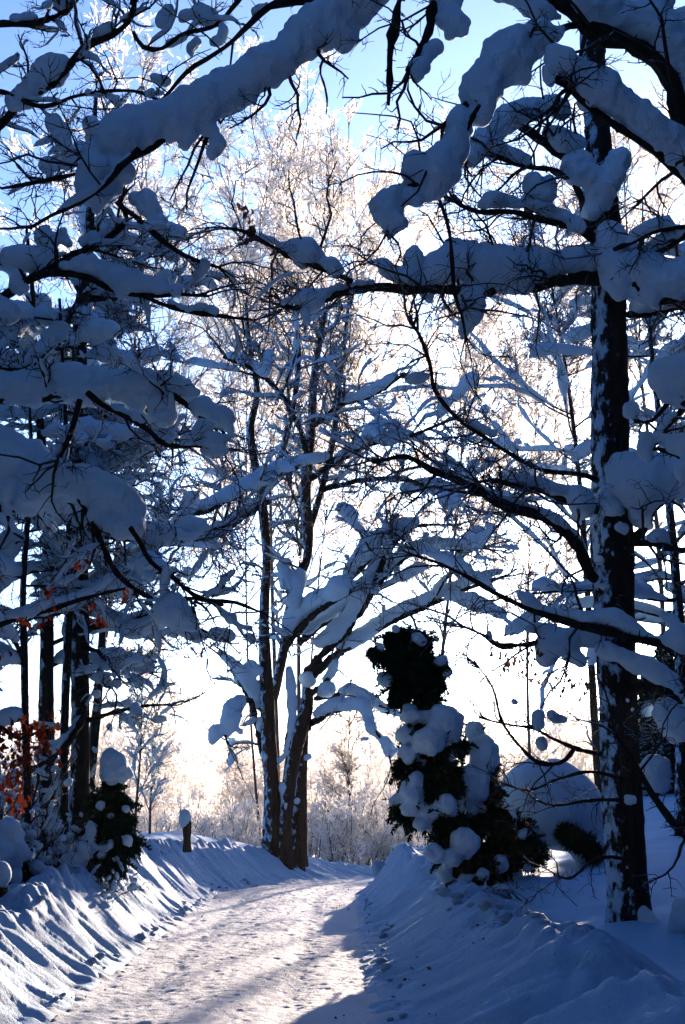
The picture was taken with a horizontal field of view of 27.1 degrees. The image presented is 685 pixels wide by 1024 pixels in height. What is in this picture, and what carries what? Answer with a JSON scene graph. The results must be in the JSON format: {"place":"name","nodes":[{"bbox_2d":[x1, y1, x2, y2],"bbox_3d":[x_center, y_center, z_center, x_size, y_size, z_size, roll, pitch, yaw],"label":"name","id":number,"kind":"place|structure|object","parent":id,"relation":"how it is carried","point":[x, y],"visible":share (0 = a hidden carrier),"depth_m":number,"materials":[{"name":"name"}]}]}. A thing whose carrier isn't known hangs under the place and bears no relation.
{"place":"outdoors","nodes":[
{"label":"outdoors","id":0,"kind":"place"},
{"bbox_2d":[46,875,397,1023],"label":"road","id":1,"kind":"structure","parent":0,"point":[279,953],"depth_m":15.04,"materials":[{"name":"white snow"}]},
{"bbox_2d":[70,889,494,1018],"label":"plant litter","id":2,"kind":"object","parent":1,"relation":"on","point":[404,979],"visible":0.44,"depth_m":13.28,"materials":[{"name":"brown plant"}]},
{"bbox_2d":[0,0,684,802],"label":"sky","id":3,"kind":"structure","parent":0,"point":[369,65],"materials":[{"name":"white"}]},
{"bbox_2d":[31,793,684,981],"bbox_3d":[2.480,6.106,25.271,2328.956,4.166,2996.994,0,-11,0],"label":"ground","id":4,"kind":"structure","parent":0,"point":[661,945],"depth_m":16.77,"materials":[{"name":"white snow"}]},
{"bbox_2d":[0,861,11,897],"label":"wooden post","id":5,"kind":"object","parent":4,"relation":"on","point":[5,873],"visible":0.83,"depth_m":14.68,"materials":[{"name":"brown wood"}]},
{"bbox_2d":[0,195,222,793],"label":"oak tree","id":6,"kind":"object","parent":4,"relation":"on","point":[94,733],"visible":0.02,"depth_m":27.13,"materials":[{"name":"brown plant"}]},
{"bbox_2d":[128,786,200,832],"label":"frosted shrub","id":7,"kind":"object","parent":4,"relation":"on","point":[173,814],"visible":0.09,"depth_m":45.08,"materials":[{"name":"white plant"}]},
{"bbox_2d":[130,773,224,832],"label":"frosted shrub","id":8,"kind":"object","parent":4,"relation":"on","point":[156,803],"visible":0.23,"depth_m":45.00,"materials":[{"name":"white plant"}]},
{"bbox_2d":[145,792,219,835],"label":"frosted shrub","id":9,"kind":"object","parent":4,"relation":"on","point":[172,819],"visible":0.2,"depth_m":42.63,"materials":[{"name":"white plant"}]},
{"bbox_2d":[0,0,366,731],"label":"birch tree","id":10,"kind":"object","parent":4,"relation":"on","point":[148,164],"visible":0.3,"depth_m":41.96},
{"bbox_2d":[0,834,374,1023],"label":"snow bank","id":11,"kind":"structure","parent":4,"relation":"on","point":[63,933],"depth_m":16.25,"materials":[{"name":"white snow"}]},
{"bbox_2d":[0,816,34,884],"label":"spruce sapling","id":12,"kind":"object","parent":11,"relation":"on","point":[16,851],"visible":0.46,"depth_m":16.75,"materials":[{"name":"white wood"}]},
{"bbox_2d":[0,725,77,827],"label":"bare bush","id":13,"kind":"object","parent":11,"relation":"on","point":[8,807],"visible":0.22,"depth_m":19.69,"materials":[{"name":"brown wood"}]},
{"bbox_2d":[0,744,78,835],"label":"bare bush","id":14,"kind":"object","parent":11,"relation":"on","point":[49,792],"visible":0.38,"depth_m":18.54,"materials":[{"name":"brown wood"}]},
{"bbox_2d":[1,797,79,875],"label":"bare bush","id":15,"kind":"object","parent":11,"relation":"on","point":[51,830],"visible":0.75,"depth_m":17.53,"materials":[{"name":"white wood"}]},
{"bbox_2d":[22,859,60,877],"bbox_3d":[-3.787,4.713,17.406,1.148,0.925,0.664,0,-11,0],"label":"bush","id":16,"kind":"object","parent":11,"relation":"on","point":[36,866],"visible":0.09,"depth_m":17.25,"materials":[{"name":"white wood"}]},
{"bbox_2d":[37,895,46,899],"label":"snow chunk","id":17,"kind":"object","parent":11,"relation":"on","point":[41,897],"visible":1,"depth_m":14.46,"materials":[{"name":"white snow"}]},
{"bbox_2d":[5,753,95,847],"bbox_3d":[-4.446,4.343,21.737,2.623,1.697,1.238,-10,-15,40],"label":"bare bush","id":18,"kind":"object","parent":11,"relation":"on","point":[34,780],"visible":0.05,"depth_m":21.70,"materials":[{"name":"brown plant"}]},
{"bbox_2d":[13,746,100,847],"bbox_3d":[-4.193,4.211,20.704,1.549,1.692,1.724,0,-11,0],"label":"bare bush","id":19,"kind":"object","parent":11,"relation":"on","point":[55,767],"visible":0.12,"depth_m":21.07,"materials":[{"name":"brown plant"}]},
{"bbox_2d":[38,811,118,865],"bbox_3d":[-3.423,4.430,18.654,1.134,1.242,1.115,3,-12,-16],"label":"bare bush","id":20,"kind":"object","parent":11,"relation":"on","point":[51,859],"visible":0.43,"depth_m":18.63,"materials":[{"name":"brown wood"}]},
{"bbox_2d":[88,957,97,963],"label":"snow chunk","id":21,"kind":"object","parent":11,"relation":"on","point":[93,960],"visible":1,"depth_m":14.22,"materials":[{"name":"white snow"}]},
{"bbox_2d":[0,407,186,862],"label":"alder tree","id":22,"kind":"object","parent":11,"relation":"on","point":[88,428],"visible":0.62,"depth_m":18.82,"materials":[{"name":"white plant"}]},
{"bbox_2d":[55,788,137,864],"bbox_3d":[-3.610,4.541,20.463,1.276,1.350,1.802,0,-11,0],"label":"bare bush","id":23,"kind":"object","parent":11,"relation":"on","point":[91,816],"visible":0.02,"depth_m":20.58,"materials":[{"name":"brown wood"}]},
{"bbox_2d":[0,276,198,858],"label":"alder tree","id":24,"kind":"object","parent":11,"relation":"on","point":[96,331],"visible":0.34,"depth_m":19.93,"materials":[{"name":"white plant"}]},
{"bbox_2d":[97,952,105,958],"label":"snow chunk","id":25,"kind":"object","parent":11,"relation":"on","point":[100,955],"visible":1,"depth_m":14.73,"materials":[{"name":"white snow"}]},
{"bbox_2d":[57,846,149,910],"bbox_3d":[-3.158,4.721,17.928,1.432,0.999,1.059,0,-11,0],"label":"bare bush","id":26,"kind":"object","parent":11,"relation":"on","point":[131,887],"visible":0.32,"depth_m":17.96,"materials":[{"name":"brown wood"}]},
{"bbox_2d":[56,747,151,885],"bbox_3d":[-3.118,4.128,18.519,1.273,2.089,0.798,0,-11,0],"label":"spruce sapling","id":27,"kind":"object","parent":11,"relation":"on","point":[121,836],"visible":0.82,"depth_m":18.40,"materials":[{"name":"green plant"}]},
{"bbox_2d":[0,229,211,859],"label":"alder tree","id":28,"kind":"object","parent":11,"relation":"on","point":[42,305],"visible":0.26,"depth_m":20.88,"materials":[{"name":"brown plant"}]},
{"bbox_2d":[0,78,263,851],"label":"alder tree","id":29,"kind":"object","parent":11,"relation":"on","point":[189,528],"visible":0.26,"depth_m":19.89,"materials":[{"name":"white plant"}]},
{"bbox_2d":[99,638,177,832],"bbox_3d":[-4.109,4.503,28.657,1.374,4.170,1.522,-5,-13,25],"label":"sapling","id":30,"kind":"object","parent":11,"relation":"on","point":[141,734],"visible":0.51,"depth_m":28.68,"materials":[{"name":"white plant"}]},
{"bbox_2d":[137,933,146,939],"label":"snow chunk","id":31,"kind":"object","parent":11,"relation":"on","point":[142,936],"visible":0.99,"depth_m":17.48,"materials":[{"name":"white snow"}]},
{"bbox_2d":[118,669,189,833],"bbox_3d":[-3.924,4.980,29.576,1.327,3.528,1.571,-8,-14,34],"label":"sapling","id":32,"kind":"object","parent":11,"relation":"on","point":[156,746],"visible":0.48,"depth_m":29.46,"materials":[{"name":"white plant"}]},
{"bbox_2d":[0,0,329,820],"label":"oak tree","id":33,"kind":"object","parent":11,"relation":"on","point":[38,478],"visible":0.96,"depth_m":10.49,"materials":[{"name":"white plant"}]},
{"bbox_2d":[179,809,191,851],"bbox_3d":[-2.862,5.793,25.865,0.248,0.770,0.230,0,-11,0],"label":"wooden post","id":34,"kind":"object","parent":11,"relation":"on","point":[185,820],"visible":1,"depth_m":25.80,"materials":[{"name":"brown wood"}]},
{"bbox_2d":[157,790,246,836],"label":"frosted shrub","id":35,"kind":"object","parent":4,"relation":"on","point":[214,812],"visible":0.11,"depth_m":44.14,"materials":[{"name":"white plant"}]},
{"bbox_2d":[181,796,262,843],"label":"frosted shrub","id":36,"kind":"object","parent":4,"relation":"on","point":[222,825],"visible":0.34,"depth_m":42.07,"materials":[{"name":"white plant"}]},
{"bbox_2d":[187,807,261,846],"bbox_3d":[-2.956,9.018,38.859,3.148,1.910,3.348,0,-11,0],"label":"frosted shrub","id":37,"kind":"object","parent":4,"relation":"on","point":[251,838],"visible":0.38,"depth_m":38.83,"materials":[{"name":"white plant"}]},
{"bbox_2d":[214,796,262,844],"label":"frosted shrub","id":38,"kind":"object","parent":4,"relation":"on","point":[244,819],"visible":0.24,"depth_m":41.99,"materials":[{"name":"white plant"}]},
{"bbox_2d":[214,771,263,833],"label":"frosted shrub","id":39,"kind":"object","parent":4,"relation":"on","point":[237,790],"visible":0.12,"depth_m":48.03,"materials":[{"name":"white plant"}]},
{"bbox_2d":[127,119,359,845],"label":"birch tree","id":40,"kind":"object","parent":4,"relation":"on","point":[263,220],"visible":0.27,"depth_m":45.59,"materials":[{"name":"plant"}]},
{"bbox_2d":[227,797,261,840],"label":"frosted shrub","id":41,"kind":"object","parent":4,"relation":"on","point":[236,815],"visible":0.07,"depth_m":44.92,"materials":[{"name":"white plant"}]},
{"bbox_2d":[145,36,431,779],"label":"birch tree","id":42,"kind":"object","parent":4,"relation":"on","point":[283,134],"visible":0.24,"depth_m":48.93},
{"bbox_2d":[0,642,598,862],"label":"thicket","id":43,"kind":"object","parent":4,"relation":"on","point":[379,764],"visible":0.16,"depth_m":61.06,"materials":[{"name":"white plant"}]},
{"bbox_2d":[261,758,368,864],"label":"frosted shrub","id":44,"kind":"object","parent":4,"relation":"on","point":[312,781],"visible":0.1,"depth_m":46.30,"materials":[{"name":"white plant"}]},
{"bbox_2d":[307,802,329,854],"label":"frosted shrub","id":45,"kind":"object","parent":4,"relation":"on","point":[310,821],"visible":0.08,"depth_m":45.04,"materials":[{"name":"white plant"}]},
{"bbox_2d":[97,247,546,871],"bbox_3d":[-0.300,0.060,32.244,10.313,16.144,9.256,0,-11,0],"label":"lime tree","id":46,"kind":"object","parent":4,"relation":"on","point":[337,605],"visible":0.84,"depth_m":33.29,"materials":[{"name":"white plant"}]},
{"bbox_2d":[192,102,471,712],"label":"birch tree","id":47,"kind":"object","parent":4,"relation":"on","point":[335,143],"visible":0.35,"depth_m":48.35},
{"bbox_2d":[307,791,361,861],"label":"frosted shrub","id":48,"kind":"object","parent":4,"relation":"on","point":[313,836],"visible":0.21,"depth_m":42.54,"materials":[{"name":"white plant"}]},
{"bbox_2d":[0,0,684,904],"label":"oak tree","id":49,"kind":"object","parent":4,"relation":"on","point":[646,32],"visible":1,"depth_m":8.60,"materials":[{"name":"white plant"}]},
{"bbox_2d":[307,783,387,864],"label":"frosted shrub","id":50,"kind":"object","parent":4,"relation":"on","point":[341,809],"visible":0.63,"depth_m":41.23,"materials":[{"name":"white plant"}]},
{"bbox_2d":[312,685,388,861],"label":"sapling","id":51,"kind":"object","parent":4,"relation":"on","point":[347,765],"visible":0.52,"depth_m":45.16,"materials":[{"name":"white plant"}]},
{"bbox_2d":[308,805,398,865],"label":"frosted shrub","id":52,"kind":"object","parent":4,"relation":"on","point":[370,846],"visible":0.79,"depth_m":40.57,"materials":[{"name":"white plant"}]},
{"bbox_2d":[313,758,396,864],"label":"frosted shrub","id":53,"kind":"object","parent":4,"relation":"on","point":[367,778],"visible":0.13,"depth_m":48.91,"materials":[{"name":"white plant"}]},
{"bbox_2d":[310,784,420,863],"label":"frosted shrub","id":54,"kind":"object","parent":4,"relation":"on","point":[381,796],"visible":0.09,"depth_m":43.70,"materials":[{"name":"white plant"}]},
{"bbox_2d":[320,758,426,845],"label":"frosted shrub","id":55,"kind":"object","parent":4,"relation":"on","point":[421,838],"visible":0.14,"depth_m":45.37,"materials":[{"name":"beige plant"}]},
{"bbox_2d":[239,98,511,661],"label":"birch tree","id":56,"kind":"object","parent":4,"relation":"on","point":[422,227],"visible":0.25,"depth_m":50.45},
{"bbox_2d":[330,803,421,865],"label":"frosted shrub","id":57,"kind":"object","parent":4,"relation":"on","point":[373,829],"visible":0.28,"depth_m":41.51,"materials":[{"name":"white plant"}]},
{"bbox_2d":[353,791,427,862],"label":"frosted shrub","id":58,"kind":"object","parent":4,"relation":"on","point":[401,831],"visible":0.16,"depth_m":41.73,"materials":[{"name":"white plant"}]},
{"bbox_2d":[327,230,664,843],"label":"birch tree","id":59,"kind":"object","parent":4,"relation":"on","point":[482,324],"visible":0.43,"depth_m":44.95,"materials":[{"name":"white plant"}]},
{"bbox_2d":[395,201,665,754],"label":"birch tree","id":60,"kind":"object","parent":4,"relation":"on","point":[552,415],"visible":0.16,"depth_m":46.42,"materials":[{"name":"white plant"}]},
{"bbox_2d":[501,758,603,869],"bbox_3d":[2.906,4.273,20.071,1.966,1.580,1.525,0,-11,0],"label":"buried bush","id":61,"kind":"object","parent":4,"relation":"on","point":[576,837],"visible":0.58,"depth_m":19.64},
{"bbox_2d":[462,65,684,632],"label":"birch tree","id":62,"kind":"object","parent":4,"relation":"on","point":[652,195],"visible":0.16,"depth_m":40.46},
{"bbox_2d":[493,187,684,834],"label":"oak tree","id":63,"kind":"object","parent":4,"relation":"on","point":[646,611],"visible":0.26,"depth_m":23.58,"materials":[{"name":"brown plant"}]},
{"bbox_2d":[638,676,671,788],"bbox_3d":[7.227,5.131,33.850,1.365,3.489,1.375,-3,-12,17],"label":"spruce tree","id":64,"kind":"object","parent":4,"relation":"on","point":[641,699],"visible":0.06,"depth_m":33.84,"materials":[{"name":"plant"}]},
{"bbox_2d":[639,692,674,795],"bbox_3d":[7.010,5.205,32.090,1.057,2.684,1.050,1,-11,-5],"label":"spruce tree","id":65,"kind":"object","parent":4,"relation":"on","point":[648,744],"visible":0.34,"depth_m":32.03,"materials":[{"name":"green wood"}]},
{"bbox_2d":[653,631,674,784],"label":"spruce tree","id":66,"kind":"object","parent":4,"relation":"on","point":[663,656],"visible":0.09,"depth_m":34.87,"materials":[{"name":"green wood"}]},
{"bbox_2d":[657,661,674,793],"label":"spruce tree","id":67,"kind":"object","parent":4,"relation":"on","point":[671,748],"visible":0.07,"depth_m":32.68,"materials":[{"name":"green wood"}]},
{"bbox_2d":[355,841,684,1023],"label":"snow bank","id":68,"kind":"structure","parent":0,"point":[526,969],"depth_m":11.20,"materials":[{"name":"white snow"}]},
{"bbox_2d":[372,861,384,876],"bbox_3d":[0.670,6.466,25.741,0.273,0.298,0.282,8,-14,-34],"label":"snow chunk","id":69,"kind":"object","parent":68,"relation":"on","point":[377,866],"visible":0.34,"depth_m":25.67,"materials":[{"name":"white snow"}]},
{"bbox_2d":[378,933,387,938],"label":"snow chunk","id":70,"kind":"object","parent":68,"relation":"on","point":[383,935],"visible":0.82,"depth_m":17.65,"materials":[{"name":"white snow"}]},
{"bbox_2d":[378,957,387,962],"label":"snow chunk","id":71,"kind":"object","parent":68,"relation":"on","point":[382,959],"visible":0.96,"depth_m":14.81,"materials":[{"name":"white snow"}]},
{"bbox_2d":[380,963,391,970],"bbox_3d":[0.439,4.580,14.305,0.121,0.084,0.128,-1,-11,5],"label":"snow chunk","id":72,"kind":"object","parent":68,"relation":"on","point":[385,966],"visible":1,"depth_m":14.27,"materials":[{"name":"white snow"}]},
{"bbox_2d":[387,1017,394,1021],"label":"snow chunk","id":73,"kind":"object","parent":68,"relation":"on","point":[389,1019],"visible":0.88,"depth_m":11.08,"materials":[{"name":"white snow"}]},
{"bbox_2d":[117,33,684,933],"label":"oak tree","id":74,"kind":"object","parent":68,"relation":"on","point":[627,489],"visible":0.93,"depth_m":13.86,"materials":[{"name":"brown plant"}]},
{"bbox_2d":[399,1012,406,1017],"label":"snow chunk","id":75,"kind":"object","parent":68,"relation":"on","point":[403,1015],"visible":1,"depth_m":11.08,"materials":[{"name":"white snow"}]},
{"bbox_2d":[363,623,503,887],"bbox_3d":[1.142,3.162,18.109,1.770,3.572,0.952,0,-11,0],"label":"juniper","id":76,"kind":"object","parent":68,"relation":"on","point":[426,796],"visible":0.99,"depth_m":17.94,"materials":[{"name":"green plant"}]},
{"bbox_2d":[437,887,450,896],"bbox_3d":[1.211,4.500,16.807,0.172,0.123,0.131,-5,-13,24],"label":"snow chunk","id":77,"kind":"object","parent":68,"relation":"on","point":[443,892],"visible":0.81,"depth_m":16.76,"materials":[{"name":"white snow"}]},
{"bbox_2d":[448,892,463,898],"bbox_3d":[1.278,4.304,15.947,0.173,0.075,0.154,-6,-13,26],"label":"snow chunk","id":78,"kind":"object","parent":68,"relation":"on","point":[454,895],"visible":0.73,"depth_m":15.90,"materials":[{"name":"white snow"}]},
{"bbox_2d":[452,898,463,904],"bbox_3d":[1.269,4.309,15.717,0.121,0.081,0.123,-8,-14,36],"label":"snow chunk","id":79,"kind":"object","parent":68,"relation":"on","point":[455,901],"visible":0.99,"depth_m":15.69,"materials":[{"name":"white snow"}]},
{"bbox_2d":[466,902,474,907],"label":"snow chunk","id":80,"kind":"object","parent":68,"relation":"on","point":[470,904],"visible":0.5,"depth_m":14.93,"materials":[{"name":"white snow"}]},
{"bbox_2d":[477,900,490,909],"bbox_3d":[1.451,4.024,14.577,0.130,0.100,0.130,2,-12,-8],"label":"snow chunk","id":81,"kind":"object","parent":68,"relation":"on","point":[484,904],"visible":1,"depth_m":14.53,"materials":[{"name":"white snow"}]},
{"bbox_2d":[457,720,548,883],"bbox_3d":[2.003,3.824,18.478,1.373,2.257,0.963,0,-11,0],"label":"juniper","id":82,"kind":"object","parent":68,"relation":"on","point":[505,844],"visible":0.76,"depth_m":18.23,"materials":[{"name":"green wood"}]},
{"bbox_2d":[497,913,510,920],"bbox_3d":[1.520,3.817,13.385,0.127,0.084,0.163,1,-11,-3],"label":"snow chunk","id":83,"kind":"object","parent":68,"relation":"on","point":[503,916],"visible":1,"depth_m":13.34,"materials":[{"name":"white snow"}]},
{"bbox_2d":[483,879,549,902],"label":"snowy twigs","id":84,"kind":"object","parent":68,"relation":"on","point":[499,888],"visible":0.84,"depth_m":16.39,"materials":[{"name":"white snow"}]},
{"bbox_2d":[362,165,684,792],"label":"oak tree","id":85,"kind":"object","parent":68,"relation":"on","point":[562,380],"visible":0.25,"depth_m":38.53,"materials":[{"name":"brown plant"}]},
{"bbox_2d":[530,912,541,918],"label":"snow chunk","id":86,"kind":"object","parent":68,"relation":"on","point":[533,915],"visible":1,"depth_m":11.51,"materials":[{"name":"white snow"}]},
{"bbox_2d":[540,920,549,923],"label":"snow chunk","id":87,"kind":"object","parent":68,"relation":"on","point":[545,922],"visible":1,"depth_m":11.39,"materials":[{"name":"white snow"}]},
{"bbox_2d":[580,924,594,929],"bbox_3d":[1.950,3.353,11.433,0.168,0.084,0.153,-3,-12,13],"label":"snow chunk","id":88,"kind":"object","parent":68,"relation":"on","point":[591,927],"visible":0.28,"depth_m":11.39,"materials":[{"name":"white snow"}]}
]}

